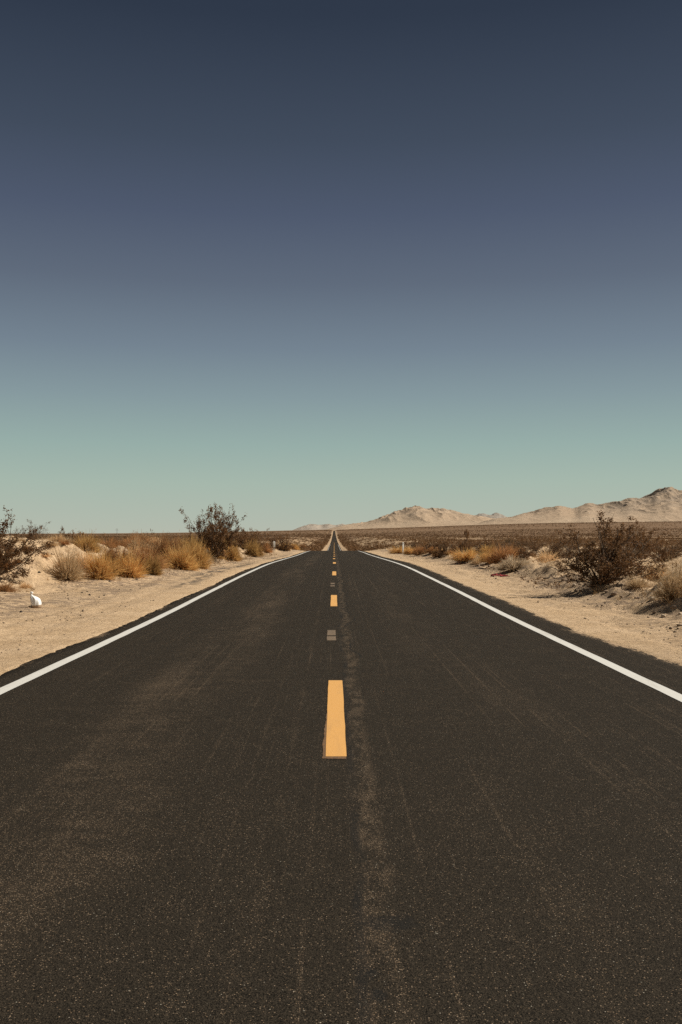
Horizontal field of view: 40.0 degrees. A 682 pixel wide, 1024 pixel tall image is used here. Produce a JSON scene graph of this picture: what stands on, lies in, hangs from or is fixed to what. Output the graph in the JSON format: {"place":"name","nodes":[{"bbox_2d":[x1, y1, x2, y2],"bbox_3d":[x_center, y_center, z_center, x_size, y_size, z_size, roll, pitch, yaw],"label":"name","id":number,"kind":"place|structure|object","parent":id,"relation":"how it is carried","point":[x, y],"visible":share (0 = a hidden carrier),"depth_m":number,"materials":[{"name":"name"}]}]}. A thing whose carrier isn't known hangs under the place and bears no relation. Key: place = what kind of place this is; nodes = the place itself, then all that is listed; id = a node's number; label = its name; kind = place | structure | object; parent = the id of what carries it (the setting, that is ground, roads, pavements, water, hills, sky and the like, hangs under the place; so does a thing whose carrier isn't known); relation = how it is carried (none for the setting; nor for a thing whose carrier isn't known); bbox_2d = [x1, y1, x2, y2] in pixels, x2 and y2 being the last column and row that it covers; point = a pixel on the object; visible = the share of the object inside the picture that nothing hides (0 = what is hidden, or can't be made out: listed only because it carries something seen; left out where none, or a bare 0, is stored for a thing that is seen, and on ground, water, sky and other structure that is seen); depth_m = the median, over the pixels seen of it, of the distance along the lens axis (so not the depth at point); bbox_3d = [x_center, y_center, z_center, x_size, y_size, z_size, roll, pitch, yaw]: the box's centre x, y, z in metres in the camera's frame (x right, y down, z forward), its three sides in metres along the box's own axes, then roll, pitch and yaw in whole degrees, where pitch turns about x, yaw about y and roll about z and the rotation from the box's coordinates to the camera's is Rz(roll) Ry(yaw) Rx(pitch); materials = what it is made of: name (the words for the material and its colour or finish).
{"place":"outdoors","nodes":[
{"label":"outdoors","id":0,"kind":"place"},
{"bbox_2d":[294,524,344,529],"bbox_3d":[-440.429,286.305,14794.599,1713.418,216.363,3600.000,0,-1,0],"label":"hills","id":1,"kind":"structure","parent":0,"point":[316,527],"depth_m":14474.57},
{"bbox_2d":[0,531,681,1023],"bbox_3d":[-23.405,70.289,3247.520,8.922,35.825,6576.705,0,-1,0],"label":"road","id":2,"kind":"structure","parent":0,"point":[334,783],"depth_m":5.61,"materials":[{"name":"black asphalt"}]},
{"bbox_2d":[0,521,681,674],"bbox_3d":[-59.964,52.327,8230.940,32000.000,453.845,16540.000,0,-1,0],"label":"ground","id":3,"kind":"structure","parent":0,"point":[169,589],"depth_m":25.00,"materials":[{"name":"beige sand"}]},
{"bbox_2d":[0,581,19,591],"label":"grass tuft","id":4,"kind":"object","parent":3,"relation":"on","point":[5,588],"visible":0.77,"depth_m":26.12,"materials":[{"name":"brown plant"}]},
{"bbox_2d":[18,582,32,587],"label":"grass tuft","id":5,"kind":"object","parent":3,"relation":"on","point":[24,585],"visible":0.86,"depth_m":27.82,"materials":[{"name":"beige plant"}]},
{"bbox_2d":[6,519,49,539],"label":"creosote bush","id":6,"kind":"object","parent":3,"relation":"on","point":[22,534],"visible":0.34,"depth_m":43.57,"materials":[{"name":"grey plant"}]},
{"bbox_2d":[0,507,58,580],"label":"creosote bush","id":7,"kind":"object","parent":3,"relation":"on","point":[8,553],"visible":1,"depth_m":27.70,"materials":[{"name":"brown plant"}]},
{"bbox_2d":[27,592,41,607],"bbox_3d":[-7.199,2.078,21.959,0.337,0.430,0.268,-4,0,-18],"label":"plastic bag","id":8,"kind":"object","parent":3,"relation":"on","point":[35,601],"visible":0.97,"depth_m":21.89,"materials":[{"name":"white plastic"}]},
{"bbox_2d":[39,539,59,545],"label":"grass tuft","id":9,"kind":"object","parent":3,"relation":"on","point":[55,544],"visible":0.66,"depth_m":31.84,"materials":[{"name":"beige plant"}]},
{"bbox_2d":[50,533,66,541],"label":"grass tuft","id":10,"kind":"object","parent":3,"relation":"on","point":[56,539],"visible":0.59,"depth_m":33.27,"materials":[{"name":"beige plant"}]},
{"bbox_2d":[43,526,73,539],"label":"creosote bush","id":11,"kind":"object","parent":3,"relation":"on","point":[62,534],"visible":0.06,"depth_m":51.48,"materials":[{"name":"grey plant"}]},
{"bbox_2d":[59,539,69,544],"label":"grass tuft","id":12,"kind":"object","parent":3,"relation":"on","point":[65,542],"visible":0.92,"depth_m":32.35,"materials":[{"name":"beige plant"}]},
{"bbox_2d":[59,535,74,541],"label":"grass tuft","id":13,"kind":"object","parent":3,"relation":"on","point":[66,538],"visible":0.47,"depth_m":33.39,"materials":[{"name":"beige plant"}]},
{"bbox_2d":[43,535,93,582],"bbox_3d":[-8.660,1.532,30.224,1.828,1.664,2.006,-1,-2,23],"label":"dry shrub","id":14,"kind":"object","parent":3,"relation":"on","point":[68,571],"visible":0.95,"depth_m":29.95,"materials":[{"name":"beige plant"}]},
{"bbox_2d":[48,530,105,542],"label":"creosote bush","id":15,"kind":"object","parent":3,"relation":"on","point":[79,533],"visible":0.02,"depth_m":55.39,"materials":[{"name":"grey plant"}]},
{"bbox_2d":[74,543,95,569],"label":"dry shrub","id":16,"kind":"object","parent":3,"relation":"on","point":[83,555],"visible":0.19,"depth_m":32.03,"materials":[{"name":"beige plant"}]},
{"bbox_2d":[70,531,106,553],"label":"dry shrub","id":17,"kind":"object","parent":3,"relation":"on","point":[91,544],"visible":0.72,"depth_m":33.32,"materials":[{"name":"beige plant"}]},
{"bbox_2d":[79,542,120,580],"bbox_3d":[-8.060,1.679,30.959,1.395,1.369,1.314,1,-2,-33],"label":"dry shrub","id":18,"kind":"object","parent":3,"relation":"on","point":[99,568],"visible":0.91,"depth_m":30.83,"materials":[{"name":"brown plant"}]},
{"bbox_2d":[97,537,123,547],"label":"dry shrub","id":19,"kind":"object","parent":3,"relation":"on","point":[112,540],"visible":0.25,"depth_m":36.92,"materials":[{"name":"brown plant"}]},
{"bbox_2d":[94,553,132,574],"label":"dry shrub","id":20,"kind":"object","parent":3,"relation":"on","point":[117,566],"visible":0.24,"depth_m":32.98,"materials":[{"name":"brown plant"}]},
{"bbox_2d":[99,538,140,565],"bbox_3d":[-8.162,1.561,33.790,2.008,1.352,1.706,0,-1,-5],"label":"dry shrub","id":21,"kind":"object","parent":3,"relation":"on","point":[112,552],"visible":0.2,"depth_m":33.75,"materials":[{"name":"brown plant"}]},
{"bbox_2d":[112,545,151,577],"bbox_3d":[-7.634,1.763,33.428,1.618,1.428,1.859,-1,-2,26],"label":"dry shrub","id":22,"kind":"object","parent":3,"relation":"on","point":[136,571],"visible":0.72,"depth_m":33.32,"materials":[{"name":"brown plant"}]},
{"bbox_2d":[121,535,148,550],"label":"dry shrub","id":23,"kind":"object","parent":3,"relation":"on","point":[126,543],"visible":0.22,"depth_m":40.92,"materials":[{"name":"brown plant"}]},
{"bbox_2d":[125,536,152,549],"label":"dry shrub","id":24,"kind":"object","parent":3,"relation":"on","point":[141,544],"visible":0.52,"depth_m":40.58,"materials":[{"name":"brown plant"}]},
{"bbox_2d":[126,530,151,542],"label":"dry shrub","id":25,"kind":"object","parent":3,"relation":"on","point":[141,537],"visible":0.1,"depth_m":43.51,"materials":[{"name":"brown plant"}]},
{"bbox_2d":[124,537,170,569],"bbox_3d":[-7.868,1.631,36.351,2.429,1.471,2.429,0,-1,15],"label":"dry shrub","id":26,"kind":"object","parent":3,"relation":"on","point":[143,557],"visible":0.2,"depth_m":36.28,"materials":[{"name":"brown plant"}]},
{"bbox_2d":[145,540,160,552],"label":"dry shrub","id":27,"kind":"object","parent":3,"relation":"on","point":[153,546],"visible":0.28,"depth_m":41.56,"materials":[{"name":"brown plant"}]},
{"bbox_2d":[143,549,164,575],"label":"dry shrub","id":28,"kind":"object","parent":3,"relation":"on","point":[156,568],"visible":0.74,"depth_m":34.97,"materials":[{"name":"brown plant"}]},
{"bbox_2d":[142,533,179,556],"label":"dry shrub","id":29,"kind":"object","parent":3,"relation":"on","point":[166,544],"visible":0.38,"depth_m":41.65,"materials":[{"name":"brown plant"}]},
{"bbox_2d":[162,532,187,551],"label":"dry shrub","id":30,"kind":"object","parent":3,"relation":"on","point":[177,543],"visible":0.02,"depth_m":43.46,"materials":[{"name":"brown plant"}]},
{"bbox_2d":[156,536,203,570],"bbox_3d":[-6.941,1.828,41.078,2.632,1.714,2.632,0,-1,8],"label":"dry shrub","id":31,"kind":"object","parent":3,"relation":"on","point":[182,559],"visible":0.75,"depth_m":40.44,"materials":[{"name":"brown plant"}]},
{"bbox_2d":[179,534,210,554],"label":"dry shrub","id":32,"kind":"object","parent":3,"relation":"on","point":[193,541],"visible":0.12,"depth_m":49.70,"materials":[{"name":"brown plant"}]},
{"bbox_2d":[184,538,213,568],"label":"dry shrub","id":33,"kind":"object","parent":3,"relation":"on","point":[201,555],"visible":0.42,"depth_m":42.60,"materials":[{"name":"brown plant"}]},
{"bbox_2d":[178,502,246,562],"bbox_3d":[-7.106,1.445,51.924,3.686,4.100,3.286,0,-1,15],"label":"creosote bush","id":34,"kind":"object","parent":3,"relation":"on","point":[211,538],"visible":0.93,"depth_m":51.43,"materials":[{"name":"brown plant"}]},
{"bbox_2d":[224,539,243,561],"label":"dry shrub","id":35,"kind":"object","parent":3,"relation":"on","point":[234,555],"visible":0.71,"depth_m":55.69,"materials":[{"name":"beige plant"}]},
{"bbox_2d":[227,526,260,549],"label":"creosote bush","id":36,"kind":"object","parent":3,"relation":"on","point":[239,539],"visible":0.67,"depth_m":77.77,"materials":[{"name":"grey plant"}]},
{"bbox_2d":[241,536,267,556],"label":"dry shrub","id":37,"kind":"object","parent":3,"relation":"on","point":[252,550],"visible":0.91,"depth_m":73.22,"materials":[{"name":"brown plant"}]},
{"bbox_2d":[246,530,270,548],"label":"creosote bush","id":38,"kind":"object","parent":3,"relation":"on","point":[262,544],"visible":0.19,"depth_m":89.85,"materials":[{"name":"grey plant"}]},
{"bbox_2d":[260,541,273,552],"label":"dry shrub","id":39,"kind":"object","parent":3,"relation":"on","point":[268,550],"visible":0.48,"depth_m":93.50,"materials":[{"name":"brown plant"}]},
{"bbox_2d":[255,529,289,549],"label":"creosote bush","id":40,"kind":"object","parent":3,"relation":"on","point":[275,538],"visible":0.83,"depth_m":103.97,"materials":[{"name":"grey plant"}]},
{"bbox_2d":[275,535,296,551],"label":"creosote bush","id":41,"kind":"object","parent":3,"relation":"on","point":[285,547],"visible":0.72,"depth_m":117.38,"materials":[{"name":"brown plant"}]},
{"bbox_2d":[288,542,299,549],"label":"dry shrub","id":42,"kind":"object","parent":3,"relation":"on","point":[296,546],"visible":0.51,"depth_m":171.40,"materials":[{"name":"brown plant"}]},
{"bbox_2d":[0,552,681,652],"bbox_3d":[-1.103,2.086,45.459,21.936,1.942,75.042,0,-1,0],"label":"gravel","id":43,"kind":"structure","parent":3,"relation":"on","point":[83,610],"depth_m":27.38,"materials":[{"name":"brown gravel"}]},
{"bbox_2d":[0,535,681,604],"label":"weeds","id":44,"kind":"object","parent":3,"relation":"on","point":[669,601],"visible":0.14,"depth_m":30.43,"materials":[{"name":"brown plant"}]},
{"bbox_2d":[3,521,681,550],"bbox_3d":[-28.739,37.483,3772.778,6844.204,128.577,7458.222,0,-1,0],"label":"scrub","id":45,"kind":"object","parent":3,"relation":"on","point":[319,545],"visible":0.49,"depth_m":1172.05,"materials":[{"name":"brown plant"}]},
{"bbox_2d":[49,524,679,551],"bbox_3d":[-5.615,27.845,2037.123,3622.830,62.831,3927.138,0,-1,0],"label":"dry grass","id":46,"kind":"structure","parent":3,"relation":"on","point":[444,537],"depth_m":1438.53,"materials":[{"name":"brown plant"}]},
{"bbox_2d":[388,545,405,553],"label":"dry shrub","id":47,"kind":"object","parent":3,"relation":"on","point":[397,551],"visible":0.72,"depth_m":103.82,"materials":[{"name":"brown plant"}]},
{"bbox_2d":[401,545,414,554],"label":"dry shrub","id":48,"kind":"object","parent":3,"relation":"on","point":[407,551],"visible":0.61,"depth_m":93.06,"materials":[{"name":"beige plant"}]},
{"bbox_2d":[409,543,427,555],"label":"dry shrub","id":49,"kind":"object","parent":3,"relation":"on","point":[416,551],"visible":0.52,"depth_m":84.03,"materials":[{"name":"brown plant"}]},
{"bbox_2d":[418,539,440,553],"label":"creosote bush","id":50,"kind":"object","parent":3,"relation":"on","point":[430,545],"visible":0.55,"depth_m":77.87,"materials":[{"name":"brown plant"}]},
{"bbox_2d":[429,537,457,557],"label":"creosote bush","id":51,"kind":"object","parent":3,"relation":"on","point":[440,551],"visible":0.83,"depth_m":66.14,"materials":[{"name":"brown plant"}]},
{"bbox_2d":[448,547,478,561],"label":"dry shrub","id":52,"kind":"object","parent":3,"relation":"on","point":[469,555],"visible":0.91,"depth_m":50.58,"materials":[{"name":"beige plant"}]},
{"bbox_2d":[452,535,476,552],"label":"creosote bush","id":53,"kind":"object","parent":3,"relation":"on","point":[461,545],"visible":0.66,"depth_m":67.96,"materials":[{"name":"brown plant"}]},
{"bbox_2d":[466,554,481,564],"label":"dry shrub","id":54,"kind":"object","parent":3,"relation":"on","point":[475,562],"visible":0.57,"depth_m":48.04,"materials":[{"name":"brown plant"}]},
{"bbox_2d":[475,549,495,562],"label":"dry shrub","id":55,"kind":"object","parent":3,"relation":"on","point":[483,556],"visible":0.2,"depth_m":46.13,"materials":[{"name":"brown plant"}]},
{"bbox_2d":[474,536,499,553],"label":"creosote bush","id":56,"kind":"object","parent":3,"relation":"on","point":[485,543],"visible":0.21,"depth_m":65.86,"materials":[{"name":"brown plant"}]},
{"bbox_2d":[478,543,501,555],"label":"dry shrub","id":57,"kind":"object","parent":3,"relation":"on","point":[486,548],"visible":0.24,"depth_m":50.09,"materials":[{"name":"brown plant"}]},
{"bbox_2d":[478,537,520,563],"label":"dry shrub","id":58,"kind":"object","parent":3,"relation":"on","point":[497,557],"visible":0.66,"depth_m":44.25,"materials":[{"name":"brown plant"}]},
{"bbox_2d":[490,573,509,576],"bbox_3d":[6.075,2.403,35.737,0.727,0.121,0.343,0,-1,14],"label":"cloth","id":59,"kind":"object","parent":3,"relation":"on","point":[496,574],"visible":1,"depth_m":35.68,"materials":[{"name":"red fabric"}]},
{"bbox_2d":[501,541,526,550],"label":"desert shrub","id":60,"kind":"object","parent":3,"relation":"on","point":[514,545],"visible":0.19,"depth_m":52.14,"materials":[{"name":"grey plant"}]},
{"bbox_2d":[496,554,533,570],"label":"dry shrub","id":61,"kind":"object","parent":3,"relation":"on","point":[510,563],"visible":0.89,"depth_m":37.61,"materials":[{"name":"beige plant"}]},
{"bbox_2d":[512,548,529,560],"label":"dry shrub","id":62,"kind":"object","parent":3,"relation":"on","point":[518,554],"visible":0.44,"depth_m":44.14,"materials":[{"name":"brown plant"}]},
{"bbox_2d":[515,546,535,559],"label":"creosote bush","id":63,"kind":"object","parent":3,"relation":"on","point":[527,554],"visible":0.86,"depth_m":43.97,"materials":[{"name":"brown plant"}]},
{"bbox_2d":[525,538,543,548],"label":"desert shrub","id":64,"kind":"object","parent":3,"relation":"on","point":[536,542],"visible":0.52,"depth_m":87.93,"materials":[{"name":"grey plant"}]},
{"bbox_2d":[528,543,541,550],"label":"desert shrub","id":65,"kind":"object","parent":3,"relation":"on","point":[534,546],"visible":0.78,"depth_m":84.18,"materials":[{"name":"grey plant"}]},
{"bbox_2d":[535,545,557,556],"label":"desert shrub","id":66,"kind":"object","parent":3,"relation":"on","point":[541,550],"visible":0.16,"depth_m":54.09,"materials":[{"name":"grey plant"}]},
{"bbox_2d":[534,548,559,561],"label":"dry shrub","id":67,"kind":"object","parent":3,"relation":"on","point":[543,557],"visible":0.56,"depth_m":44.84,"materials":[{"name":"beige plant"}]},
{"bbox_2d":[542,540,566,558],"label":"creosote bush","id":68,"kind":"object","parent":3,"relation":"on","point":[550,547],"visible":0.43,"depth_m":51.92,"materials":[{"name":"brown plant"}]},
{"bbox_2d":[561,549,576,558],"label":"desert shrub","id":69,"kind":"object","parent":3,"relation":"on","point":[569,554],"visible":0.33,"depth_m":53.54,"materials":[{"name":"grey plant"}]},
{"bbox_2d":[560,538,580,550],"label":"desert shrub","id":70,"kind":"object","parent":3,"relation":"on","point":[569,545],"visible":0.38,"depth_m":84.25,"materials":[{"name":"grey plant"}]},
{"bbox_2d":[520,510,678,591],"bbox_3d":[7.174,1.151,25.875,4.248,2.423,3.504,0,-1,5],"label":"creosote bush","id":71,"kind":"object","parent":3,"relation":"on","point":[615,564],"visible":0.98,"depth_m":25.78,"materials":[{"name":"brown plant"}]},
{"bbox_2d":[608,520,663,556],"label":"creosote bush","id":72,"kind":"object","parent":3,"relation":"on","point":[648,546],"visible":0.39,"depth_m":71.47,"materials":[{"name":"brown plant"}]},
{"bbox_2d":[620,574,655,588],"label":"dry shrub","id":73,"kind":"object","parent":3,"relation":"on","point":[638,582],"visible":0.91,"depth_m":24.37,"materials":[{"name":"beige plant"}]},
{"bbox_2d":[640,562,671,580],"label":"dry shrub","id":74,"kind":"object","parent":3,"relation":"on","point":[650,576],"visible":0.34,"depth_m":26.91,"materials":[{"name":"brown plant"}]},
{"bbox_2d":[650,541,667,553],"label":"desert shrub","id":75,"kind":"object","parent":3,"relation":"on","point":[657,547],"visible":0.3,"depth_m":75.20,"materials":[{"name":"brown plant"}]},
{"bbox_2d":[645,541,675,561],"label":"creosote bush","id":76,"kind":"object","parent":3,"relation":"on","point":[663,552],"visible":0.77,"depth_m":47.99,"materials":[{"name":"brown plant"}]},
{"bbox_2d":[648,554,681,602],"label":"dry shrub","id":77,"kind":"object","parent":3,"relation":"on","point":[669,588],"visible":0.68,"depth_m":20.75,"materials":[{"name":"beige plant"}]},
{"bbox_2d":[659,542,681,560],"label":"desert shrub","id":78,"kind":"object","parent":3,"relation":"on","point":[677,552],"visible":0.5,"depth_m":51.76,"materials":[{"name":"brown plant"}]},
{"bbox_2d":[666,543,681,558],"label":"desert shrub","id":79,"kind":"object","parent":3,"relation":"on","point":[680,554],"visible":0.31,"depth_m":55.91,"materials":[{"name":"brown plant"}]},
{"bbox_2d":[672,561,681,597],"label":"dry shrub","id":80,"kind":"object","parent":3,"relation":"on","point":[680,589],"visible":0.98,"depth_m":20.09,"materials":[{"name":"brown plant"}]},
{"bbox_2d":[0,0,681,533],"label":"sky","id":81,"kind":"structure","parent":0,"point":[291,264],"materials":[{"name":"blue"}]},
{"bbox_2d":[326,505,493,529],"bbox_3d":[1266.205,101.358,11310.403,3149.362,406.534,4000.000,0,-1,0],"label":"hills","id":82,"kind":"structure","parent":0,"point":[416,516],"depth_m":10360.88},
{"bbox_2d":[475,513,505,518],"bbox_3d":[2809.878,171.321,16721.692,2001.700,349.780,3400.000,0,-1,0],"label":"hills","id":83,"kind":"structure","parent":0,"point":[495,515],"depth_m":16626.25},
{"bbox_2d":[474,487,681,524],"bbox_3d":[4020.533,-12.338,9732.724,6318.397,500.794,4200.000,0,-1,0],"label":"hills","id":84,"kind":"structure","parent":0,"point":[664,504],"depth_m":8710.72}
]}

